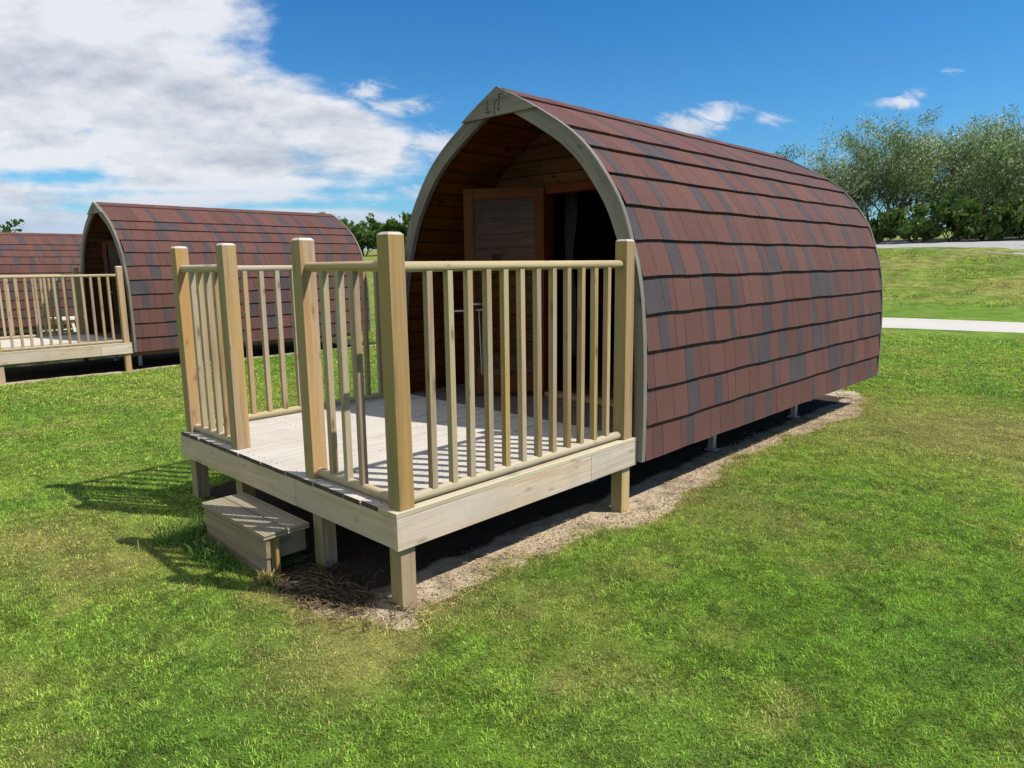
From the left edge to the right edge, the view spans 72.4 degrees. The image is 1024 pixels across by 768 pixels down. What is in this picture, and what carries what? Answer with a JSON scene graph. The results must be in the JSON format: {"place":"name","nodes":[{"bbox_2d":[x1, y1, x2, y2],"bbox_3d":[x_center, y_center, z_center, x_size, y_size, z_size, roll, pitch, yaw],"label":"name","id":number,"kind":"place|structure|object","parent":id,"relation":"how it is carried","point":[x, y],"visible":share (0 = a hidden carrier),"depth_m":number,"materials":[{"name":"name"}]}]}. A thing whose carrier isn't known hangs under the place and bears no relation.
{"place":"outdoors","nodes":[
{"label":"outdoors","id":0,"kind":"place"},
{"bbox_2d":[0,227,1023,767],"bbox_3d":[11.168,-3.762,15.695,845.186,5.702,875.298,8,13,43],"label":"ground","id":1,"kind":"structure","parent":0,"point":[906,277],"depth_m":3.40,"materials":[{"name":"green plant"}]},
{"bbox_2d":[0,219,23,232],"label":"tree","id":2,"kind":"object","parent":1,"relation":"on","point":[7,228],"visible":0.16,"depth_m":48.19,"materials":[{"name":"green plant"}]},
{"bbox_2d":[0,232,83,331],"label":"camping pod","id":3,"kind":"object","parent":1,"relation":"on","point":[35,253],"visible":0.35,"depth_m":19.42,"materials":[{"name":"brown wood"}]},
{"bbox_2d":[42,316,75,334],"bbox_3d":[-8.964,-1.079,15.038,1.572,0.767,1.500,7,12,39],"label":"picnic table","id":4,"kind":"object","parent":1,"relation":"on","point":[73,328],"visible":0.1,"depth_m":14.43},
{"bbox_2d":[0,266,133,384],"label":"timber deck","id":5,"kind":"structure","parent":1,"relation":"on","point":[82,343],"depth_m":11.46,"materials":[{"name":"brown wood"}]},
{"bbox_2d":[133,511,207,556],"bbox_3d":[-1.912,0.865,4.249,0.501,0.131,0.803,6,12,33],"label":"grass tuft","id":6,"kind":"object","parent":1,"relation":"on","point":[182,530],"visible":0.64,"depth_m":4.18,"materials":[{"name":"green plant"}]},
{"bbox_2d":[156,518,254,591],"bbox_3d":[-1.763,0.929,3.966,1.298,0.093,0.362,8,13,43],"label":"grass tuft","id":7,"kind":"object","parent":1,"relation":"on","point":[209,552],"visible":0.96,"depth_m":3.92,"materials":[{"name":"green plant"}]},
{"bbox_2d":[81,202,370,365],"bbox_3d":[-5.702,-2.073,14.289,2.591,2.940,4.847,8,13,43],"label":"camping pod","id":8,"kind":"object","parent":1,"relation":"on","point":[136,242],"visible":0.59,"depth_m":13.25,"materials":[{"name":"brown wood"}]},
{"bbox_2d":[101,240,130,331],"bbox_3d":[-7.334,-1.837,13.203,0.672,1.715,0.097,0,10,3],"label":"door","id":9,"kind":"structure","parent":8,"relation":"in","point":[117,328],"depth_m":13.18,"materials":[{"name":"brown wood"}]},
{"bbox_2d":[201,492,308,574],"bbox_3d":[-1.454,0.866,3.996,0.771,0.292,0.295,8,13,43],"label":"wooden step","id":10,"kind":"object","parent":1,"relation":"on","point":[258,534],"visible":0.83,"depth_m":3.85,"materials":[{"name":"brown wood"}]},
{"bbox_2d":[250,567,280,587],"bbox_3d":[-1.281,0.996,3.605,0.193,0.069,0.187,8,13,43],"label":"grass tuft","id":11,"kind":"object","parent":1,"relation":"on","point":[266,578],"visible":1,"depth_m":3.60,"materials":[{"name":"green plant"}]},
{"bbox_2d":[217,550,444,651],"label":"dead roots","id":12,"kind":"object","parent":1,"relation":"on","point":[315,586],"visible":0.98,"depth_m":3.48,"materials":[{"name":"plant"}]},
{"bbox_2d":[319,211,369,241],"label":"tree","id":13,"kind":"object","parent":1,"relation":"on","point":[360,233],"visible":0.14,"depth_m":70.90,"materials":[{"name":"green plant"}]},
{"bbox_2d":[353,220,382,255],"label":"tree","id":14,"kind":"object","parent":1,"relation":"on","point":[364,244],"visible":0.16,"depth_m":80.11,"materials":[{"name":"green plant"}]},
{"bbox_2d":[365,213,381,248],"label":"tree","id":15,"kind":"object","parent":1,"relation":"on","point":[374,230],"visible":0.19,"depth_m":76.07,"materials":[{"name":"green plant"}]},
{"bbox_2d":[378,211,410,248],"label":"tree","id":16,"kind":"object","parent":1,"relation":"on","point":[391,225],"visible":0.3,"depth_m":74.50,"materials":[{"name":"green plant"}]},
{"bbox_2d":[170,232,636,610],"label":"timber deck","id":17,"kind":"structure","parent":1,"relation":"on","point":[397,467],"depth_m":3.93,"materials":[{"name":"brown wood"}]},
{"bbox_2d":[454,309,482,374],"bbox_3d":[-0.423,-0.310,6.331,0.350,0.737,0.242,-2,10,-8],"label":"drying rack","id":18,"kind":"object","parent":17,"relation":"on","point":[481,352],"visible":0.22,"depth_m":6.33,"materials":[{"name":"metal"}]},
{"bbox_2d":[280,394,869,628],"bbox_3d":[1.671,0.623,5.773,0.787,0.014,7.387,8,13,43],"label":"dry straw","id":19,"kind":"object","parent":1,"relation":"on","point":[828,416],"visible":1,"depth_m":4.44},
{"bbox_2d":[404,86,882,482],"bbox_3d":[1.581,-1.013,7.011,2.591,2.940,4.847,8,13,43],"label":"camping pod","id":20,"kind":"object","parent":1,"relation":"on","point":[758,288],"visible":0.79,"depth_m":5.86,"materials":[{"name":"wood"}]},
{"bbox_2d":[463,187,544,390],"bbox_3d":[-0.063,-0.779,5.941,0.672,1.715,0.097,0,10,4],"label":"door","id":21,"kind":"structure","parent":20,"relation":"in","point":[536,193],"depth_m":5.87,"materials":[{"name":"red wood"}]},
{"bbox_2d":[565,192,576,355],"bbox_3d":[0.532,-1.037,6.539,0.154,1.551,0.066,8,13,43],"label":"curtain","id":22,"kind":"object","parent":20,"relation":"hanging from","point":[570,212],"visible":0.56,"depth_m":6.47,"materials":[{"name":"grey fabric"}]},
{"bbox_2d":[773,144,838,178],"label":"willow tree","id":23,"kind":"object","parent":1,"relation":"on","point":[792,155],"visible":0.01,"depth_m":40.91,"materials":[{"name":"green plant"}]},
{"bbox_2d":[797,118,893,218],"bbox_3d":[18.609,-11.319,39.727,5.530,7.038,5.819,8,13,43],"label":"willow tree","id":24,"kind":"object","parent":1,"relation":"on","point":[860,199],"visible":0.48,"depth_m":38.88,"materials":[{"name":"green plant"}]},
{"bbox_2d":[867,208,896,243],"bbox_3d":[19.550,-8.362,37.435,2.583,2.096,2.834,-1,10,-3],"label":"shrub","id":25,"kind":"object","parent":1,"relation":"on","point":[878,230],"visible":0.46,"depth_m":37.16,"materials":[{"name":"green plant"}]},
{"bbox_2d":[832,105,991,241],"bbox_3d":[22.071,-11.393,39.091,7.633,7.188,8.367,4,11,28],"label":"willow tree","id":26,"kind":"object","parent":1,"relation":"on","point":[905,168],"visible":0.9,"depth_m":37.33,"materials":[{"name":"green plant"}]},
{"bbox_2d":[879,198,956,242],"bbox_3d":[20.835,-8.267,35.959,3.218,2.380,2.995,8,13,43],"label":"shrub","id":27,"kind":"object","parent":1,"relation":"on","point":[918,225],"visible":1,"depth_m":35.69,"materials":[{"name":"green plant"}]},
{"bbox_2d":[879,114,1013,237],"bbox_3d":[25.245,-11.761,40.494,6.803,6.970,6.941,8,13,43],"label":"willow tree","id":28,"kind":"object","parent":1,"relation":"on","point":[947,141],"visible":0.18,"depth_m":39.09,"materials":[{"name":"green plant"}]},
{"bbox_2d":[876,237,1023,242],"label":"road verge","id":29,"kind":"structure","parent":1,"relation":"on","point":[944,240],"depth_m":37.63,"materials":[{"name":"green plant"}]},
{"bbox_2d":[918,189,991,241],"bbox_3d":[22.771,-8.504,35.647,2.596,2.839,3.904,1,10,9],"label":"shrub","id":30,"kind":"object","parent":1,"relation":"on","point":[965,210],"visible":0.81,"depth_m":34.96,"materials":[{"name":"green plant"}]},
{"bbox_2d":[925,99,1023,238],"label":"willow tree","id":31,"kind":"object","parent":1,"relation":"on","point":[983,183],"visible":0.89,"depth_m":36.14,"materials":[{"name":"green plant"}]},
{"bbox_2d":[959,121,1023,236],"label":"willow tree","id":32,"kind":"object","parent":1,"relation":"on","point":[1006,184],"visible":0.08,"depth_m":38.54,"materials":[{"name":"green plant"}]},
{"bbox_2d":[963,201,1023,240],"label":"shrub","id":33,"kind":"object","parent":1,"relation":"on","point":[996,225],"visible":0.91,"depth_m":34.02,"materials":[{"name":"green plant"}]},
{"bbox_2d":[986,194,1023,238],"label":"shrub","id":34,"kind":"object","parent":1,"relation":"on","point":[1014,209],"visible":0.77,"depth_m":33.52,"materials":[{"name":"green plant"}]},
{"bbox_2d":[1011,114,1023,195],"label":"willow tree","id":35,"kind":"object","parent":1,"relation":"on","point":[1022,142],"visible":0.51,"depth_m":35.67,"materials":[{"name":"green plant"}]},
{"bbox_2d":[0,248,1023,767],"bbox_3d":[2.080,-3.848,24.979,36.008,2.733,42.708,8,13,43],"label":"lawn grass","id":36,"kind":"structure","parent":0,"point":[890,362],"depth_m":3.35,"materials":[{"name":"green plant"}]},
{"bbox_2d":[0,0,1023,249],"label":"sky","id":37,"kind":"structure","parent":0,"point":[343,108],"materials":[{"name":"blue"}]},
{"bbox_2d":[303,392,862,627],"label":"gravel","id":38,"kind":"structure","parent":0,"point":[551,547],"depth_m":4.57,"materials":[{"name":"beige gravel"}]},
{"bbox_2d":[876,241,1023,254],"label":"road","id":39,"kind":"structure","parent":0,"point":[1013,245],"depth_m":31.76,"materials":[{"name":"grey asphalt"}]},
{"bbox_2d":[882,317,1023,332],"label":"path","id":40,"kind":"structure","parent":0,"point":[964,325],"depth_m":17.38,"materials":[{"name":"grey concrete"}]}
]}

